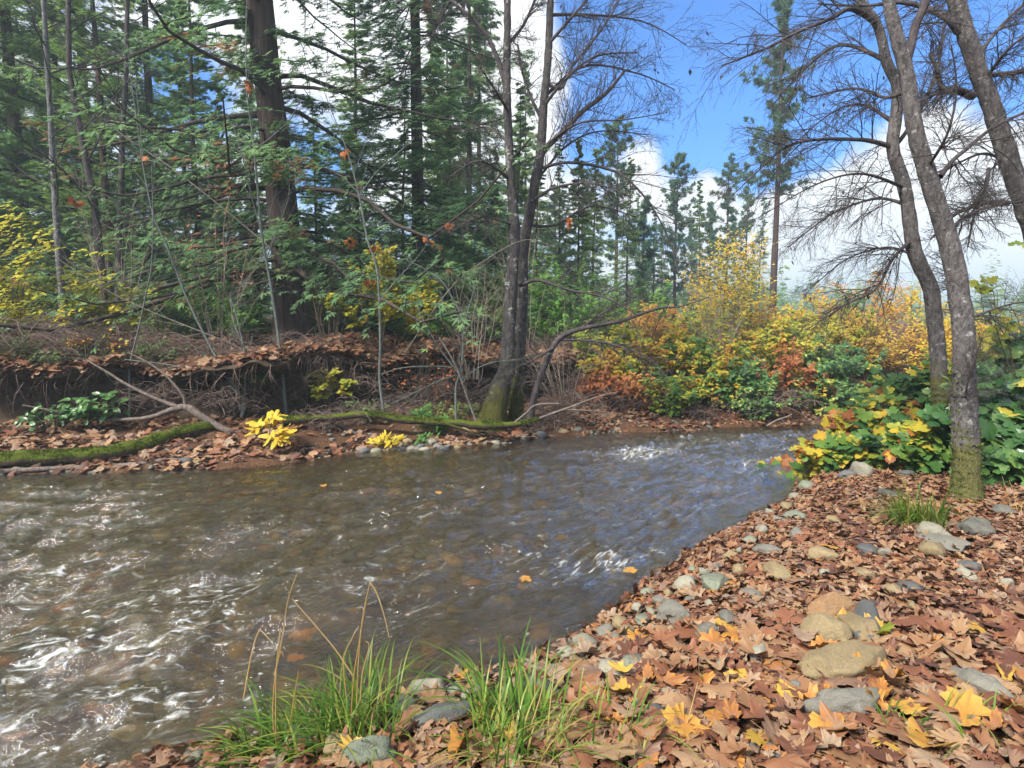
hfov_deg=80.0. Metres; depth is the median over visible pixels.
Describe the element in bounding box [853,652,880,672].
fallen leaf
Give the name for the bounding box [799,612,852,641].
stone
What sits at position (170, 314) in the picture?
leafy bush
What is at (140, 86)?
fir tree
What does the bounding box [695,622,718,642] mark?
stone
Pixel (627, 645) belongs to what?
fallen leaf
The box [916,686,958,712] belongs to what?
fallen leaf
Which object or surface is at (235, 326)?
sapling
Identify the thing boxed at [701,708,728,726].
fallen leaf
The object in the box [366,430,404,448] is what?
yellow sprig
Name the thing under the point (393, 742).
fallen leaf
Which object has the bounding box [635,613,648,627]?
stone
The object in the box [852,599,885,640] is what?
stone
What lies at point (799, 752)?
fallen leaf
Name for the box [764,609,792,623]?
fallen leaf
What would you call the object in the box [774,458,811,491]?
bramble
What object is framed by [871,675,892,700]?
fallen leaf
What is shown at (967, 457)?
alder tree
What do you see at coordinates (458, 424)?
mossy log
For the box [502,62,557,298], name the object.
fir tree
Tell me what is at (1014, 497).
grass tuft
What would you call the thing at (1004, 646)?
fallen leaf
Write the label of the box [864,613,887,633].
fallen leaf
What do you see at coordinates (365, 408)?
trailing ivy
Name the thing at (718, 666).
fallen leaf
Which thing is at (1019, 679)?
fallen leaf
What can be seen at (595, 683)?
fallen leaf
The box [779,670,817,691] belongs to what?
fallen leaf
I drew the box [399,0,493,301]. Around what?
fir tree
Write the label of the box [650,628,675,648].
fallen leaf
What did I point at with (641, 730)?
fallen leaf
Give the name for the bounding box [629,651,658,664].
fallen leaf
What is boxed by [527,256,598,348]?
leafy bush
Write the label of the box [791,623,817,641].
fallen leaf
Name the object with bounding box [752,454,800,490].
bramble
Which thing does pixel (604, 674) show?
fallen leaf
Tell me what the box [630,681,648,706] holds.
fallen leaf
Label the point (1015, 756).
fallen leaf
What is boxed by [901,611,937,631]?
fallen leaf
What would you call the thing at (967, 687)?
fallen leaf
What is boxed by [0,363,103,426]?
hanging roots
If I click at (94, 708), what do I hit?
streambed gravel
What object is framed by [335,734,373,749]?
fallen leaf
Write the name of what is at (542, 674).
fallen leaf
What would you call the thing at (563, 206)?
fir tree
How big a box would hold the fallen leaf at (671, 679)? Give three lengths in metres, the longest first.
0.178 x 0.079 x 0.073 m
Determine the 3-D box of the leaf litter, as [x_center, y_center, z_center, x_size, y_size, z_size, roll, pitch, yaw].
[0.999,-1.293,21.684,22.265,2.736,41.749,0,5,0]
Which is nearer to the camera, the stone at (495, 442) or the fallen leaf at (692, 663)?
the fallen leaf at (692, 663)
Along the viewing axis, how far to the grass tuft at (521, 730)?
2.18 m
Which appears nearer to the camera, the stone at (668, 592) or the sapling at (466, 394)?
the stone at (668, 592)
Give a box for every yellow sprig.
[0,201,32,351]
[244,409,297,449]
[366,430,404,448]
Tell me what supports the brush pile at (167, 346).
on the ground
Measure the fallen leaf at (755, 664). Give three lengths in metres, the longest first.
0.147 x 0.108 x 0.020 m
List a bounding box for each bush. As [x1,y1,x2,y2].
[0,264,98,332]
[118,279,213,338]
[136,256,242,336]
[208,287,267,338]
[307,263,351,332]
[309,296,378,336]
[399,287,460,340]
[431,229,504,327]
[447,287,503,344]
[473,235,553,332]
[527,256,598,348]
[546,258,631,341]
[559,312,636,350]
[587,279,672,324]
[766,313,834,348]
[768,282,841,326]
[807,268,923,334]
[811,302,927,379]
[826,290,878,341]
[868,281,980,374]
[899,308,1023,369]
[909,317,1019,370]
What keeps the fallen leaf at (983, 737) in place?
on the leaf litter
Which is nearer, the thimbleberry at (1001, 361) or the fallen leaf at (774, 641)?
the fallen leaf at (774, 641)
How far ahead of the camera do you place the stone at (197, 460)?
7.57 m
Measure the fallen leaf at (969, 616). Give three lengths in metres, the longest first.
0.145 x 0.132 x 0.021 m
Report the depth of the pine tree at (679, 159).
36.84 m
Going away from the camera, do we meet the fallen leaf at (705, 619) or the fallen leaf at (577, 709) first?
the fallen leaf at (577, 709)
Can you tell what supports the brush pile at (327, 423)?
on the ground
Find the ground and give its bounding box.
[0,316,1023,767]
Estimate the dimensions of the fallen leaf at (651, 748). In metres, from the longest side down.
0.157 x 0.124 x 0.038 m
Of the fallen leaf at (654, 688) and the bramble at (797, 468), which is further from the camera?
the bramble at (797, 468)
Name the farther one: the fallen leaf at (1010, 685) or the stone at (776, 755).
the fallen leaf at (1010, 685)
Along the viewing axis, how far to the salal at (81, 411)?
8.54 m
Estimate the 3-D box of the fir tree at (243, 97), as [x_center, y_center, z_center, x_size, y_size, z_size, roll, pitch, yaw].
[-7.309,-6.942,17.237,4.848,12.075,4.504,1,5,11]
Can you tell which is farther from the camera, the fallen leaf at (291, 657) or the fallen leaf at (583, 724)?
the fallen leaf at (291, 657)
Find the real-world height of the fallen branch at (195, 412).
1.190 m
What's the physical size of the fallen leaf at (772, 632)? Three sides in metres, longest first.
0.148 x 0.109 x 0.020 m
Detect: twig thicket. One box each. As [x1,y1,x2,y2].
[679,278,750,367]
[723,290,800,352]
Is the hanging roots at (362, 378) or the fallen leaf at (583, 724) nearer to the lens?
the fallen leaf at (583, 724)
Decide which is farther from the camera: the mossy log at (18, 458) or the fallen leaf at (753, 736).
the mossy log at (18, 458)
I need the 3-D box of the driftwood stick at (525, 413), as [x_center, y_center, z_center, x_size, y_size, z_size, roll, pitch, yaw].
[0.337,0.469,9.278,0.751,0.366,0.038,0,5,0]
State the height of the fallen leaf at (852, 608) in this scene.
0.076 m
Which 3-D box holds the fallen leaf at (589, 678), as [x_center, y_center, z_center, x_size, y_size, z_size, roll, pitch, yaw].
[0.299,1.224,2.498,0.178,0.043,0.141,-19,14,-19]
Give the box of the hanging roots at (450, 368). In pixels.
[412,356,473,398]
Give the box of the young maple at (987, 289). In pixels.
[920,240,1023,378]
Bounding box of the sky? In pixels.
[0,0,1023,309]
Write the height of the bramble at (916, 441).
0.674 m
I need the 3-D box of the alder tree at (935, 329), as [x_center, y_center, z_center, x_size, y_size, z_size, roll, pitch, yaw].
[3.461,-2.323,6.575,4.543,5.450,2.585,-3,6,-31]
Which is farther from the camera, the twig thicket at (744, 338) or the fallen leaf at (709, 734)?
the twig thicket at (744, 338)
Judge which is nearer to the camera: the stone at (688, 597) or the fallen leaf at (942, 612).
the fallen leaf at (942, 612)
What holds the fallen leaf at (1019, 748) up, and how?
on the leaf litter
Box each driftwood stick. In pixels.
[0,458,193,473]
[82,437,179,457]
[329,423,369,436]
[514,403,558,421]
[766,414,791,426]
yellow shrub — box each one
[0,213,110,351]
[0,265,145,350]
[68,282,173,350]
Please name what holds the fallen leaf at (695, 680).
on the leaf litter
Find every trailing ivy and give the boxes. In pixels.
[0,334,63,378]
[63,328,128,357]
[121,335,189,362]
[236,371,277,383]
[337,398,390,423]
[424,400,479,420]
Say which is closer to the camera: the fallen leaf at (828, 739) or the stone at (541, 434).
the fallen leaf at (828, 739)
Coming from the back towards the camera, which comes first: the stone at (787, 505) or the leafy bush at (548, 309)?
the leafy bush at (548, 309)
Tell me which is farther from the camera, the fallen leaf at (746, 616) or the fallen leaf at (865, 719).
the fallen leaf at (746, 616)
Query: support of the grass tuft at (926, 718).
on the ground
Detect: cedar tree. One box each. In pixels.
[0,0,568,359]
[262,0,555,340]
[328,127,377,317]
[405,0,540,325]
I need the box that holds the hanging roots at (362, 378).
[336,357,396,404]
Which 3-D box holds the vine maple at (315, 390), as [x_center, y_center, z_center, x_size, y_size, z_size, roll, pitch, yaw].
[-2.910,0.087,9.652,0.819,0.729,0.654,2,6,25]
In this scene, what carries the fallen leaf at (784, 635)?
on the leaf litter
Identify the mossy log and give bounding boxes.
[0,421,215,467]
[235,410,538,436]
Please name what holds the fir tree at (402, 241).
on the ground
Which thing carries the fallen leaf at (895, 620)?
on the leaf litter
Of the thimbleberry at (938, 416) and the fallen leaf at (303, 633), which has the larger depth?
the thimbleberry at (938, 416)
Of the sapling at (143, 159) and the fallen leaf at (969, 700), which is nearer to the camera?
the fallen leaf at (969, 700)
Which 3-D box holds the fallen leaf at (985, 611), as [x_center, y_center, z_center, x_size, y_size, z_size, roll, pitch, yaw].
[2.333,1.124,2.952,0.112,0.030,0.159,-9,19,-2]
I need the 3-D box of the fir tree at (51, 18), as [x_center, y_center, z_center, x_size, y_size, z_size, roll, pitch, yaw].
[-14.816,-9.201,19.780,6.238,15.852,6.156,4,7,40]
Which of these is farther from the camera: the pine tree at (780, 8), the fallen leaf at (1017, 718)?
the pine tree at (780, 8)
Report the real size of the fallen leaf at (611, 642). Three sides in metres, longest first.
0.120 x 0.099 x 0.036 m
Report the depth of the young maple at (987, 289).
7.06 m
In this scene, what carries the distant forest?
on the ground
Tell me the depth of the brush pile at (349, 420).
9.34 m
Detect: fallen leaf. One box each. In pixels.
[285,651,307,661]
[287,627,319,642]
[322,751,349,766]
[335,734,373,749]
[350,702,390,732]
[370,758,393,767]
[376,726,395,746]
[385,707,418,739]
[401,704,424,718]
[406,753,449,767]
[411,718,447,735]
[419,680,444,702]
[442,720,464,733]
[443,723,472,758]
[454,667,468,679]
[469,696,496,720]
[482,743,525,767]
[499,720,513,742]
[518,712,550,730]
[519,575,530,581]
[523,668,556,678]
[524,757,560,767]
[527,735,552,754]
[535,691,570,717]
[538,661,560,669]
[542,712,576,738]
[544,662,566,681]
[545,729,587,748]
[550,702,584,717]
[557,686,585,704]
[558,656,591,675]
[565,673,594,680]
[566,671,601,692]
[567,709,601,741]
[567,743,597,767]
[571,637,603,653]
[571,706,590,719]
[579,655,603,680]
[581,676,611,709]
[586,690,617,716]
[588,741,638,760]
[589,721,611,743]
[590,678,618,698]
[591,651,621,660]
[598,668,615,680]
[600,670,628,693]
[601,711,625,723]
[604,637,623,646]
[606,660,633,671]
[609,677,642,692]
[611,699,640,719]
[611,722,637,748]
[615,659,641,674]
[616,639,642,657]
[616,677,637,683]
[620,632,644,640]
[623,567,637,572]
[623,697,649,712]
[626,626,646,639]
[628,715,653,733]
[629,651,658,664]
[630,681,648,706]
[631,658,663,678]
[631,720,664,740]
[631,740,662,758]
[633,630,650,647]
[634,636,650,652]
[636,623,657,634]
[636,661,654,682]
[636,706,664,719]
[638,678,659,694]
[638,728,683,763]
[641,648,663,661]
[648,629,681,641]
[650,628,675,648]
[650,657,678,675]
[651,665,688,685]
[651,718,683,737]
[652,688,676,708]
[653,620,667,630]
[661,702,710,739]
[662,640,687,655]
[662,651,683,668]
[668,689,703,716]
[671,621,696,637]
[671,750,708,767]
[674,685,699,696]
[675,670,707,686]
[676,732,716,750]
[678,655,706,665]
[681,638,699,656]
[681,655,696,668]
[687,694,714,706]
[688,645,716,663]
[690,615,716,625]
[690,617,718,634]
[693,666,714,699]
[693,721,718,741]
[695,682,743,699]
[697,639,723,652]
[699,626,726,646]
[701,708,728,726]
[702,653,727,669]
[702,663,722,679]
[704,740,743,767]
[707,696,742,717]
[711,719,739,739]
[713,639,733,655]
[714,618,733,626]
[716,624,728,631]
[717,668,763,682]
[721,619,741,642]
[721,734,752,753]
[722,696,740,719]
[732,675,755,686]
[733,610,757,625]
[734,688,770,707]
[735,621,761,637]
[737,633,777,657]
[742,698,780,719]
[743,729,771,745]
[744,608,763,616]
[749,634,763,640]
[750,662,770,674]
[750,677,779,688]
[751,704,800,746]
[754,681,775,700]
[754,695,775,725]
[756,753,814,767]
[759,626,781,637]
[761,619,775,625]
[762,653,793,673]
[763,636,790,645]
[763,670,798,687]
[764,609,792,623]
[768,645,787,656]
[770,677,795,701]
[770,711,794,732]
[773,606,802,624]
[773,623,791,640]
[773,647,808,660]
[773,731,820,758]
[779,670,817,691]
[783,689,803,708]
[786,637,804,649]
[787,707,836,734]
[788,743,816,767]
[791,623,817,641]
[793,682,817,700]
[795,613,805,617]
[797,651,804,658]
[807,635,840,649]
[808,711,843,739]
[808,728,848,741]
[813,681,833,694]
[816,728,849,748]
[817,700,863,743]
[821,544,838,548]
[826,677,864,687]
[831,747,862,767]
[834,607,846,617]
[838,712,860,734]
[845,712,874,728]
[845,737,869,755]
[849,601,879,611]
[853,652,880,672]
[854,742,906,766]
[856,675,890,686]
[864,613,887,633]
[866,625,894,644]
[866,688,889,714]
[868,664,912,688]
[869,712,906,739]
[869,729,902,754]
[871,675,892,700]
[872,657,882,669]
[872,723,913,743]
[877,605,892,622]
[877,622,894,631]
[878,601,893,616]
[880,644,904,658]
[881,659,909,678]
[883,630,907,637]
[884,613,917,627]
[888,632,916,650]
[889,697,930,715]
[894,664,931,675]
[895,641,914,661]
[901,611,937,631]
[901,623,915,632]
[905,717,958,747]
[906,604,925,614]
[907,682,943,695]
[907,746,948,767]
[908,631,944,657]
[908,658,939,667]
[908,675,934,686]
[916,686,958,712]
[920,663,953,685]
[922,604,952,621]
[923,618,942,634]
[924,608,964,618]
[926,619,957,640]
[928,635,945,646]
[930,711,976,727]
[930,722,969,754]
[935,684,946,690]
[938,686,990,726]
[940,666,958,675]
[941,635,975,661]
[943,646,986,667]
[948,675,982,695]
[951,611,969,634]
[952,681,992,708]
[952,754,1000,767]
[963,607,981,612]
[963,611,983,625]
[966,621,985,632]
[968,725,997,752]
[973,629,996,642]
[975,597,1001,616]
[975,643,993,652]
[976,641,1002,649]
[978,621,1003,628]
[980,604,1008,622]
[980,691,1017,705]
[981,705,1006,738]
[982,668,999,674]
[986,673,1022,697]
[988,663,1019,673]
[988,692,1023,711]
[989,644,1023,657]
[992,645,1023,666]
[995,661,1015,680]
[995,744,1023,760]
[997,636,1014,646]
[997,687,1023,706]
[998,611,1023,629]
[998,708,1023,726]
[999,617,1023,637]
[1000,681,1021,696]
[1003,672,1023,684]
[1004,603,1023,614]
[1006,629,1023,651]
[1006,662,1023,669]
[1006,743,1023,766]
[1008,719,1023,734]
[1012,665,1023,682]
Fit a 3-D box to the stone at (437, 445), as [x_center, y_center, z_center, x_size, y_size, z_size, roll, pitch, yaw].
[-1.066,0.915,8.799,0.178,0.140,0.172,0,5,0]
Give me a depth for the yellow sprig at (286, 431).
8.07 m
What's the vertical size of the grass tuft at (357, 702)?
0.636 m
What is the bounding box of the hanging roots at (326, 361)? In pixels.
[291,352,353,409]
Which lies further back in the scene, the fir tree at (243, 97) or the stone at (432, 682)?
the fir tree at (243, 97)
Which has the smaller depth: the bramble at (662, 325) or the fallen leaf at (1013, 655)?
the fallen leaf at (1013, 655)
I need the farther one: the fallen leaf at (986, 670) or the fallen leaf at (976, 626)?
the fallen leaf at (976, 626)
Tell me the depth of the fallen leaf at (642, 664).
2.63 m
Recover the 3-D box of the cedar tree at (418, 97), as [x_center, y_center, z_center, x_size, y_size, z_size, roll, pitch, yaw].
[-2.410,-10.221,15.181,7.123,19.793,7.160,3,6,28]
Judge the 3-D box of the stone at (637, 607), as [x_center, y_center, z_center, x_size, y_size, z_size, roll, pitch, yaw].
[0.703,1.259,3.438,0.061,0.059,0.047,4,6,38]
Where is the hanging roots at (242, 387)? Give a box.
[204,358,302,423]
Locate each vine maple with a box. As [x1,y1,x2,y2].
[303,367,357,411]
[314,242,447,358]
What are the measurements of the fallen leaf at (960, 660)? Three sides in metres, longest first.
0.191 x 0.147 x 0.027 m
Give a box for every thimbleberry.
[916,361,1023,466]
[922,329,1023,401]
[948,413,1023,488]
[979,315,1023,377]
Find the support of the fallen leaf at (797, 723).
on the leaf litter
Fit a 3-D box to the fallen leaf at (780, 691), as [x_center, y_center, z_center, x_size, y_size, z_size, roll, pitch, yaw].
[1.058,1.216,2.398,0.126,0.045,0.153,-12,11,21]
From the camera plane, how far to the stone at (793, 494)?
5.88 m
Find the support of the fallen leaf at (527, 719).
on the leaf litter
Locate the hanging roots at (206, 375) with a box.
[150,368,209,423]
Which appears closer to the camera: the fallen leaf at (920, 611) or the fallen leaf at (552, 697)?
the fallen leaf at (552, 697)
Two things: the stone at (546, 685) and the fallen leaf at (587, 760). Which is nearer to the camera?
the fallen leaf at (587, 760)
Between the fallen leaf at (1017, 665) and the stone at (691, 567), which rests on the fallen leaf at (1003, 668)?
the fallen leaf at (1017, 665)
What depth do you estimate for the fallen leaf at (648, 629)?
2.98 m
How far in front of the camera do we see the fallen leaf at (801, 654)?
2.58 m
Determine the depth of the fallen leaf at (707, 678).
2.47 m
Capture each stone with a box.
[179,457,191,464]
[192,459,201,465]
[286,722,316,745]
[303,676,327,695]
[323,732,353,754]
[342,735,396,767]
[358,448,370,453]
[370,448,381,454]
[386,448,396,452]
[390,694,416,719]
[397,447,405,452]
[402,438,413,442]
[403,700,473,733]
[405,445,414,451]
[409,678,445,699]
[419,447,430,451]
[425,438,437,444]
[433,443,443,449]
[438,445,449,451]
[447,685,460,695]
[461,689,469,698]
[491,440,500,444]
[517,674,561,693]
[520,435,529,440]
[535,431,547,438]
[556,645,575,661]
[558,429,570,432]
[564,671,572,680]
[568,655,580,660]
[572,632,598,645]
[574,426,582,431]
[580,653,587,659]
[596,623,613,636]
[598,658,620,679]
[610,632,619,637]
[612,615,625,629]
[619,624,634,634]
[620,655,640,675]
[623,653,641,657]
[631,602,642,612]
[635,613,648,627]
[640,587,655,593]
[646,607,655,614]
[649,703,664,709]
[652,595,665,606]
[656,599,690,623]
[660,686,677,691]
[663,589,672,596]
[674,575,698,590]
[685,595,701,601]
[687,565,695,571]
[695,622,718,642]
[697,567,712,575]
[701,573,730,593]
[704,599,712,607]
[719,609,733,624]
[722,550,737,559]
[732,563,743,576]
[741,588,762,598]
[743,535,756,542]
[749,643,766,662]
[749,741,760,750]
[752,544,782,556]
[755,524,768,533]
[762,560,791,581]
[764,508,774,513]
[771,515,784,520]
[773,751,781,757]
[779,502,792,508]
[782,510,806,518]
[788,492,799,499]
[789,527,801,537]
[790,679,800,686]
[796,639,886,679]
[798,480,814,490]
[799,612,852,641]
[801,687,879,713]
[805,591,856,616]
[807,545,839,560]
[819,568,829,575]
[826,515,839,523]
[837,470,856,478]
[837,611,879,641]
[850,461,872,477]
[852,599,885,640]
[855,567,876,578]
[856,543,878,555]
[877,488,901,496]
[877,548,891,556]
[884,583,900,591]
[897,470,914,477]
[897,580,923,592]
[908,601,916,608]
[915,521,952,535]
[916,532,971,551]
[918,542,945,557]
[949,666,1015,703]
[955,566,977,579]
[956,516,996,535]
[957,560,983,570]
[991,504,1018,514]
[999,578,1013,584]
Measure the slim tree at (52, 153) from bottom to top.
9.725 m
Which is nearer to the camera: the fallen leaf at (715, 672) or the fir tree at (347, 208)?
the fallen leaf at (715, 672)
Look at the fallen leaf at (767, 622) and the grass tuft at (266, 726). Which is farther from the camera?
the fallen leaf at (767, 622)
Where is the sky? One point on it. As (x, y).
(709, 145)
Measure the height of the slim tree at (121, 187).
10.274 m
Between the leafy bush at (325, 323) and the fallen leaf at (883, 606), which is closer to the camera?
the fallen leaf at (883, 606)
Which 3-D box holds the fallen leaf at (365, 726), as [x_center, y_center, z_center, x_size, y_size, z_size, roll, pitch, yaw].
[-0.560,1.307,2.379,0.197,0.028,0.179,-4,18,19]
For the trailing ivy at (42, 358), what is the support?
on the ground
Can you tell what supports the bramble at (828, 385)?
on the ground
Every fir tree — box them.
[0,0,131,309]
[0,0,146,315]
[0,0,160,334]
[0,0,224,323]
[0,1,78,256]
[0,10,55,310]
[0,27,52,310]
[0,76,76,332]
[10,0,216,336]
[48,0,271,328]
[115,28,177,280]
[124,0,271,335]
[125,1,262,300]
[177,0,316,333]
[184,78,264,321]
[233,139,272,319]
[268,97,348,335]
[298,0,408,329]
[333,111,374,303]
[364,76,441,343]
[387,182,407,318]
[396,12,485,317]
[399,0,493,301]
[425,85,485,325]
[426,0,551,324]
[473,150,508,334]
[483,81,560,335]
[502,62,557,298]
[502,153,537,309]
[523,141,566,341]
[538,143,589,325]
[552,139,605,337]
[569,149,624,322]
[606,157,653,324]
[620,192,654,309]
[644,208,673,322]
[649,222,672,319]
[676,179,722,327]
[739,240,762,324]
[747,201,780,318]
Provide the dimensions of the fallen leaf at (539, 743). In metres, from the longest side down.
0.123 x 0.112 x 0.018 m
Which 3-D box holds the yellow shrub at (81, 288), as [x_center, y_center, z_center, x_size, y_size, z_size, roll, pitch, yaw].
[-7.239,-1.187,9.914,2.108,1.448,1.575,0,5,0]
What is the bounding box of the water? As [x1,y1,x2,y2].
[0,423,825,767]
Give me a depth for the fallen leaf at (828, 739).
2.05 m
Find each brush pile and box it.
[0,306,125,361]
[0,310,95,352]
[13,315,173,360]
[42,314,192,354]
[70,375,212,417]
[103,324,225,359]
[151,326,285,361]
[159,380,274,415]
[224,324,351,352]
[262,362,410,401]
[290,396,418,432]
[291,405,349,435]
[360,386,450,415]
[395,370,490,404]
[445,392,528,408]
[509,379,631,431]
[509,410,562,431]
[525,367,640,398]
[583,386,669,411]
[677,400,724,423]
[702,385,832,420]
[774,411,828,444]
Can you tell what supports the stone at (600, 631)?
on the ground
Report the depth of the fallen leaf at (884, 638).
2.75 m
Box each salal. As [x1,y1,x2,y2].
[14,403,71,433]
[58,391,130,429]
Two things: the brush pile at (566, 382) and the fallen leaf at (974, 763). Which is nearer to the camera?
the fallen leaf at (974, 763)
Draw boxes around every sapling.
[18,232,241,349]
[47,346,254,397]
[76,5,252,417]
[125,137,182,423]
[175,0,309,414]
[221,289,252,402]
[315,18,478,409]
[385,244,563,418]
[405,217,571,352]
[439,333,480,436]
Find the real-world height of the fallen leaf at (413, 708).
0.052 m
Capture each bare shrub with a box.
[23,156,185,345]
[141,186,286,352]
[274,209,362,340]
[384,312,466,414]
[417,252,504,379]
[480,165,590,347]
[525,296,615,407]
[606,260,684,355]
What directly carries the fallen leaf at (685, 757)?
on the leaf litter
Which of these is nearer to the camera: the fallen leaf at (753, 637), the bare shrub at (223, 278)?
the fallen leaf at (753, 637)
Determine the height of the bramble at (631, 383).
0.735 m
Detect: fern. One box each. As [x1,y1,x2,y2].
[409,404,436,430]
[414,432,432,444]
[428,414,451,435]
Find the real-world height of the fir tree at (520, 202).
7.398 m
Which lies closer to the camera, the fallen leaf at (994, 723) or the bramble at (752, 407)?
the fallen leaf at (994, 723)
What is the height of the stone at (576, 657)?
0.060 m
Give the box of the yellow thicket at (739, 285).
[664,201,777,356]
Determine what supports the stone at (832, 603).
on the ground
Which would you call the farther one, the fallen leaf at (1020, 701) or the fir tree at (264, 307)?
the fir tree at (264, 307)
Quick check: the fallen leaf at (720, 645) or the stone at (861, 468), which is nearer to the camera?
the fallen leaf at (720, 645)
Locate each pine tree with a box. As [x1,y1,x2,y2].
[532,184,590,298]
[550,167,613,321]
[585,114,660,312]
[626,195,679,323]
[649,152,706,320]
[668,214,708,320]
[697,152,760,322]
[704,201,722,304]
[715,161,769,315]
[730,0,817,326]
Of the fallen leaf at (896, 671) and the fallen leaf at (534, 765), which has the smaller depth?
the fallen leaf at (534, 765)
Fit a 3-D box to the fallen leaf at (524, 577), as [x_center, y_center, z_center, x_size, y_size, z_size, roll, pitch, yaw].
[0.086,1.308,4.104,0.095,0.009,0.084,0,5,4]
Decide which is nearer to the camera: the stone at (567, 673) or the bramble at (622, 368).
the stone at (567, 673)
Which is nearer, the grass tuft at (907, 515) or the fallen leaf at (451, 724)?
the fallen leaf at (451, 724)
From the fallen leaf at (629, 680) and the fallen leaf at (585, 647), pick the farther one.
the fallen leaf at (585, 647)
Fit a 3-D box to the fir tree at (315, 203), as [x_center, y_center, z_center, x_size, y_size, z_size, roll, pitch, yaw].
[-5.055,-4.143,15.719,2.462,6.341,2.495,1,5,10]
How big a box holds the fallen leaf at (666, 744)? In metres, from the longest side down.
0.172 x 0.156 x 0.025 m
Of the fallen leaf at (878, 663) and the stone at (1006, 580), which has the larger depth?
the stone at (1006, 580)
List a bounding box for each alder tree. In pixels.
[420,0,559,433]
[466,287,708,424]
[495,0,719,420]
[677,0,1017,406]
[790,0,1023,264]
[800,0,1023,503]
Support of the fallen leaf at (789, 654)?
on the leaf litter
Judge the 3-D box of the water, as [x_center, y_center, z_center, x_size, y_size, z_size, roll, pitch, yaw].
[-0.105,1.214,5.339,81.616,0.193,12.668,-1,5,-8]
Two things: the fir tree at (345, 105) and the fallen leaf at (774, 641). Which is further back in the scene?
the fir tree at (345, 105)
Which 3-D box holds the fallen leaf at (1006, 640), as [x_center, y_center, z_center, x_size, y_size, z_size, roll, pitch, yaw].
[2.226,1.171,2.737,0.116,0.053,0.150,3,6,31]
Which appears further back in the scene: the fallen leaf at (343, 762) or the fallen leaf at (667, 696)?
the fallen leaf at (667, 696)
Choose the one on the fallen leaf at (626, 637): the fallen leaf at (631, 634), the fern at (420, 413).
the fallen leaf at (631, 634)
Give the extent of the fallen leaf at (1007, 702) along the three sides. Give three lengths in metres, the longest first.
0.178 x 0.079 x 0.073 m
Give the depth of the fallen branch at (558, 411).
9.31 m
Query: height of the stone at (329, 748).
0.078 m
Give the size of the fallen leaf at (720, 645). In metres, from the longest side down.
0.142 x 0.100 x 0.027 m
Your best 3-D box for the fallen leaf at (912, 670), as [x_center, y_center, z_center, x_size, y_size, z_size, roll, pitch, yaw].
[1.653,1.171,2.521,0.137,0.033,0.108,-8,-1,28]
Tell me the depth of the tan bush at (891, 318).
20.45 m
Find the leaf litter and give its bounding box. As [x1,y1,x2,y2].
[0,320,1023,767]
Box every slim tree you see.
[0,0,140,342]
[0,0,145,340]
[28,0,173,329]
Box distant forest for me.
[214,249,1023,323]
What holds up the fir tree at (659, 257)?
on the ground
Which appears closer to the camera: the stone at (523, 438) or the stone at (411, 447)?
the stone at (411, 447)
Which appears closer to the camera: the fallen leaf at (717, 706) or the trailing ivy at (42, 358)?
the fallen leaf at (717, 706)
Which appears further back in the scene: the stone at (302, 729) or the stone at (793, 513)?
the stone at (793, 513)
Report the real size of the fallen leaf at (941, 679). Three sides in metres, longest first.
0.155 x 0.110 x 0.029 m
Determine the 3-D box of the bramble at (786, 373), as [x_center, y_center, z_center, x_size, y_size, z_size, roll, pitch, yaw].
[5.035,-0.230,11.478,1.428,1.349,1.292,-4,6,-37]
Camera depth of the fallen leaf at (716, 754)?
2.04 m
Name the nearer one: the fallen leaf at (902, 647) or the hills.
the fallen leaf at (902, 647)
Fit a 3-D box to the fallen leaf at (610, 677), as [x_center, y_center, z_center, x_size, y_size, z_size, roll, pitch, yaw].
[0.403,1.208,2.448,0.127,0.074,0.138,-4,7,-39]
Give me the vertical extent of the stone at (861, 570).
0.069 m
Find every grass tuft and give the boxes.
[180,574,349,767]
[186,704,302,767]
[228,582,454,767]
[373,617,583,726]
[410,638,635,767]
[514,668,667,767]
[536,667,706,766]
[842,471,993,528]
[870,693,950,761]
[923,678,1023,759]
[1002,476,1022,515]
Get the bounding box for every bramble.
[572,315,648,370]
[573,364,639,407]
[576,345,643,391]
[601,298,732,341]
[602,320,725,377]
[614,300,689,348]
[617,371,676,410]
[640,366,710,416]
[655,368,750,407]
[680,356,780,411]
[685,331,778,394]
[701,290,829,348]
[728,309,836,374]
[729,383,795,419]
[752,337,826,406]
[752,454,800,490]
[765,369,837,410]
[773,330,887,392]
[774,362,864,415]
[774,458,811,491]
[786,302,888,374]
[788,430,874,476]
[797,408,873,447]
[820,387,920,429]
[836,406,936,470]
[857,354,930,412]
[884,416,951,474]
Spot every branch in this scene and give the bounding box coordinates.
[22,352,234,433]
[65,92,269,247]
[539,391,620,419]
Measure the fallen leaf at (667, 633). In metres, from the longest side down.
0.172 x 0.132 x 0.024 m
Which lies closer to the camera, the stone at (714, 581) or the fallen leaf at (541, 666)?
the fallen leaf at (541, 666)
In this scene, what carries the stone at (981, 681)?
on the ground
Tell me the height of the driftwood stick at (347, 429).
0.189 m
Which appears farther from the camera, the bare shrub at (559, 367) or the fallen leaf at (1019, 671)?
the bare shrub at (559, 367)
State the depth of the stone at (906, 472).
6.05 m
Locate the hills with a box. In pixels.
[266,292,1008,320]
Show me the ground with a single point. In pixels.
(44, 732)
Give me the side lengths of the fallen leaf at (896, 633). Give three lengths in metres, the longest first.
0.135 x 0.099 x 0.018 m
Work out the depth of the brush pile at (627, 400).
10.71 m
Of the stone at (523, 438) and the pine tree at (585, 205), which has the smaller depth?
the stone at (523, 438)
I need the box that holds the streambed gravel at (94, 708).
[0,428,824,767]
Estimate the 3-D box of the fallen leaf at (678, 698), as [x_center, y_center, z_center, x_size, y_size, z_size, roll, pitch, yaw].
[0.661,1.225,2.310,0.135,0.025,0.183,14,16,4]

